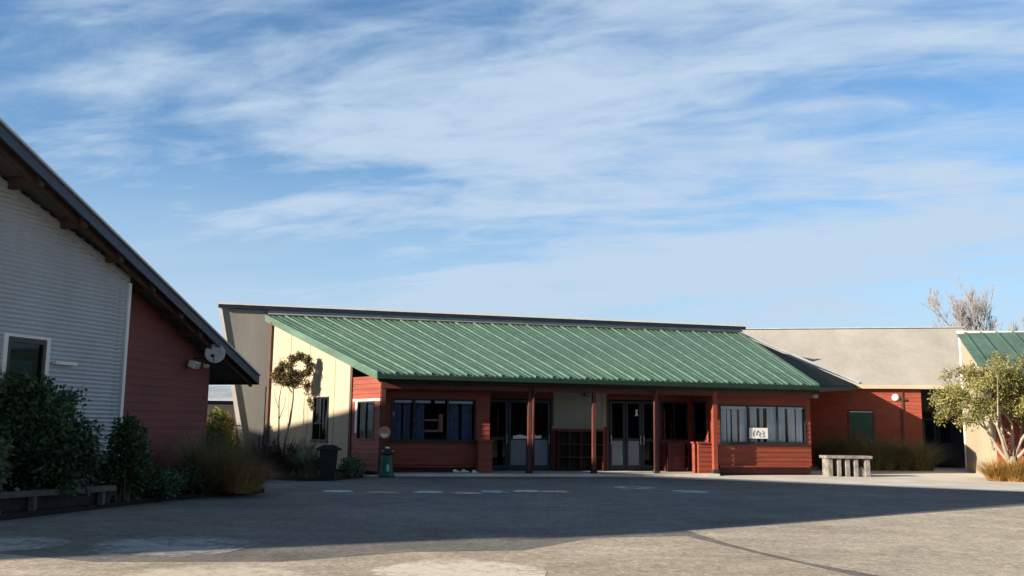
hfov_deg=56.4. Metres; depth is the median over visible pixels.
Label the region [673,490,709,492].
painted mark
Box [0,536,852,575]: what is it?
worn asphalt
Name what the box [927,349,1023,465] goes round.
multi stemmed tree
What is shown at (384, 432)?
round sign
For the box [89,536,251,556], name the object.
painted mark
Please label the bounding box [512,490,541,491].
painted shape
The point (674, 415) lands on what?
window
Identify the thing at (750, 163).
sky
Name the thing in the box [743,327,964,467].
red classroom
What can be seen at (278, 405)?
thin sapling
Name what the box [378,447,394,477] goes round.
litter bin
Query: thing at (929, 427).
door
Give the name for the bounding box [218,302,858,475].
classroom block
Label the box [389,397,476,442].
window
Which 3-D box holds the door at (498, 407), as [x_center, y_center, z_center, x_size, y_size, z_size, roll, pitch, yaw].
[-0.511,5.054,32.991,0.760,2.400,0.132,3,-9,-15]
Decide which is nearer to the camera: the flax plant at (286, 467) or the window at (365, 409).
the flax plant at (286, 467)
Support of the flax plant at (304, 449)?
on the garden soil at (338, 476)
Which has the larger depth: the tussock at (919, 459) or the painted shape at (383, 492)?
the tussock at (919, 459)
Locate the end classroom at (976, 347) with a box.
[957,331,1023,475]
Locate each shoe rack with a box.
[555,431,602,470]
[661,443,688,470]
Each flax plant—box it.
[230,432,310,474]
[250,434,315,475]
[274,438,340,477]
[283,437,319,473]
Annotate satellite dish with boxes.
[194,344,224,362]
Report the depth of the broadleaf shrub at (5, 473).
15.11 m
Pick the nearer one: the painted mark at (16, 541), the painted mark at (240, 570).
the painted mark at (240, 570)
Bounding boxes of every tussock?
[147,425,295,493]
[811,421,913,470]
[866,431,959,470]
[964,456,1023,481]
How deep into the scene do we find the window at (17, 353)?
17.12 m
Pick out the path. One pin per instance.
(949, 478)
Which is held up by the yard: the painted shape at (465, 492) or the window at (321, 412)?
the painted shape at (465, 492)
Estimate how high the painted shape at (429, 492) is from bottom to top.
0.003 m
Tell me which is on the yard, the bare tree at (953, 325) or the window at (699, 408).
the bare tree at (953, 325)
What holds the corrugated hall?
on the yard
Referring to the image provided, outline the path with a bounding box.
[367,467,1023,491]
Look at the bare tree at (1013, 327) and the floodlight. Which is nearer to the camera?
the floodlight
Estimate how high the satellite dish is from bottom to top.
0.467 m
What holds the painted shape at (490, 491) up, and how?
on the yard
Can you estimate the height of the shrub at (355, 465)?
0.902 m
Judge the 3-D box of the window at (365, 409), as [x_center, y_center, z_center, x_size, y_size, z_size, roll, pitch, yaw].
[-4.625,4.285,30.857,0.681,1.240,1.065,3,-9,-15]
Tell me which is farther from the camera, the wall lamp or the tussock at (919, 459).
the wall lamp
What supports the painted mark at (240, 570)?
on the worn asphalt
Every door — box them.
[490,399,507,469]
[507,400,527,469]
[531,400,549,469]
[609,401,624,469]
[625,401,641,469]
[641,401,653,469]
[850,412,873,451]
[922,418,937,464]
[937,418,953,465]
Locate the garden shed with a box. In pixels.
[207,386,237,442]
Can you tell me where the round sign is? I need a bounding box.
[378,426,390,438]
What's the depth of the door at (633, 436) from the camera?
34.27 m
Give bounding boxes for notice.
[749,428,767,438]
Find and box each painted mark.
[0,536,68,550]
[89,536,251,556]
[114,563,316,575]
[367,558,546,575]
[615,486,653,488]
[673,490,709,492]
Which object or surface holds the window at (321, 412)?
in the classroom block
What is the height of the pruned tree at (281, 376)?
4.123 m
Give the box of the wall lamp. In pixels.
[892,394,905,400]
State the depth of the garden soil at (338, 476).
27.26 m
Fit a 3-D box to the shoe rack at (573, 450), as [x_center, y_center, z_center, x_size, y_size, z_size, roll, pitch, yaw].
[2.360,5.696,33.444,1.660,1.380,0.340,3,-9,-15]
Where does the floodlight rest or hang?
attached to the corrugated hall
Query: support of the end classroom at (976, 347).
on the path
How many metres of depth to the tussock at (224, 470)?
20.68 m
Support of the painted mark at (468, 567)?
on the worn asphalt
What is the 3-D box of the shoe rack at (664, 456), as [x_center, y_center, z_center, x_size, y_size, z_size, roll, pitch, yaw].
[5.827,6.048,34.164,0.900,0.980,0.340,3,-9,-15]
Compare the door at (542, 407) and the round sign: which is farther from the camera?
the door at (542, 407)
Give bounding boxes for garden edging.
[0,485,115,511]
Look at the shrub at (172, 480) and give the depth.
19.06 m
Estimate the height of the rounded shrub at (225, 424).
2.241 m
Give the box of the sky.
[0,0,1023,400]
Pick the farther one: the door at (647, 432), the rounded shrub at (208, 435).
the door at (647, 432)
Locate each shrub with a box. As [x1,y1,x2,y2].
[0,368,108,500]
[0,434,14,513]
[80,412,160,501]
[145,464,205,498]
[205,430,234,458]
[206,406,243,452]
[337,451,369,478]
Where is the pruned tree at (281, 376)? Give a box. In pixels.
[271,350,314,447]
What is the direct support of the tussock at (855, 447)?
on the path
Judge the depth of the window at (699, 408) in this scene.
34.22 m
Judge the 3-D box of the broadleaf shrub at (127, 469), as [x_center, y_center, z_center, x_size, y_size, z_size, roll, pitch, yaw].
[-7.499,3.196,18.155,1.597,1.693,1.056,5,-9,-25]
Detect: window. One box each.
[0,333,50,395]
[310,396,328,442]
[356,401,374,439]
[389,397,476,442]
[661,402,687,439]
[693,401,706,440]
[719,404,808,444]
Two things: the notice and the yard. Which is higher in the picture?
the notice
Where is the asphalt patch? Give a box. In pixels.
[687,506,1023,575]
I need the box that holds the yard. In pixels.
[0,469,1023,575]
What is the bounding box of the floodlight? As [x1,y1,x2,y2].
[187,360,209,368]
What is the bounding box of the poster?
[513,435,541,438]
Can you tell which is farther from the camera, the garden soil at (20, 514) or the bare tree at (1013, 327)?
the bare tree at (1013, 327)
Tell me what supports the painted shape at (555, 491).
on the yard
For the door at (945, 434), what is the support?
in the red classroom at (882, 365)
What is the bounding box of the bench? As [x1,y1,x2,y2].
[819,455,872,476]
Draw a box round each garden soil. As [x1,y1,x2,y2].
[0,487,264,520]
[267,471,362,480]
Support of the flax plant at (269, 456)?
on the garden soil at (338, 476)
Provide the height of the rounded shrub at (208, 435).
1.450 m
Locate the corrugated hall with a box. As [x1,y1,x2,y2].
[0,118,260,498]
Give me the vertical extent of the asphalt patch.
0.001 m
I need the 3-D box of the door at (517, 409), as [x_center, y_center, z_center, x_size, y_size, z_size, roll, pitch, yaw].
[0.233,5.092,33.185,0.740,2.400,0.132,3,-9,-15]
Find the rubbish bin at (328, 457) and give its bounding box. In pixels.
[316,444,341,478]
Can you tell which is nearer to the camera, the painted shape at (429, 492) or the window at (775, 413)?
the painted shape at (429, 492)
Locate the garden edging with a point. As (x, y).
(31, 500)
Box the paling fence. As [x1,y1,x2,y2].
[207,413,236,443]
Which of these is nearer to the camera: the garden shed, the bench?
the bench
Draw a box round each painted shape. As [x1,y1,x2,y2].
[323,490,351,491]
[367,491,397,493]
[412,491,443,492]
[449,491,482,493]
[481,490,509,492]
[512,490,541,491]
[542,490,573,492]
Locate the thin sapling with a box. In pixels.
[274,386,285,441]
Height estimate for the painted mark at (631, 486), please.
0.001 m
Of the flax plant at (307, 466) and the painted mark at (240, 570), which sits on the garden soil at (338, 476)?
the flax plant at (307, 466)
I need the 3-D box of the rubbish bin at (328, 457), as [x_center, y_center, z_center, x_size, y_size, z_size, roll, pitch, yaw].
[-5.214,4.924,27.164,0.713,0.975,0.680,2,-8,-9]
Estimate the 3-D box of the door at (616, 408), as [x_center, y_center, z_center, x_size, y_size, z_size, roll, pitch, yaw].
[3.763,5.252,34.106,0.600,2.440,0.132,3,-9,-15]
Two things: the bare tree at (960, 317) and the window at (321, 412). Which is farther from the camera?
the bare tree at (960, 317)
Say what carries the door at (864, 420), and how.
in the red classroom at (882, 365)
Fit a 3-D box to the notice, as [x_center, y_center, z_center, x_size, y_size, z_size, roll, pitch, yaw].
[8.682,5.110,33.631,0.720,0.370,0.025,3,-9,-15]
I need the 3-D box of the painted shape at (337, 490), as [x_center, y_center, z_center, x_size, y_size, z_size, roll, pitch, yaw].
[-4.059,4.778,22.451,0.814,0.003,1.174,1,-8,0]
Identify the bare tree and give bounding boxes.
[919,276,1002,330]
[933,319,979,330]
[1008,314,1023,330]
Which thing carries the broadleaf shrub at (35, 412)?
on the garden soil at (20, 514)
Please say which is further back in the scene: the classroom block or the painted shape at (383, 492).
the classroom block

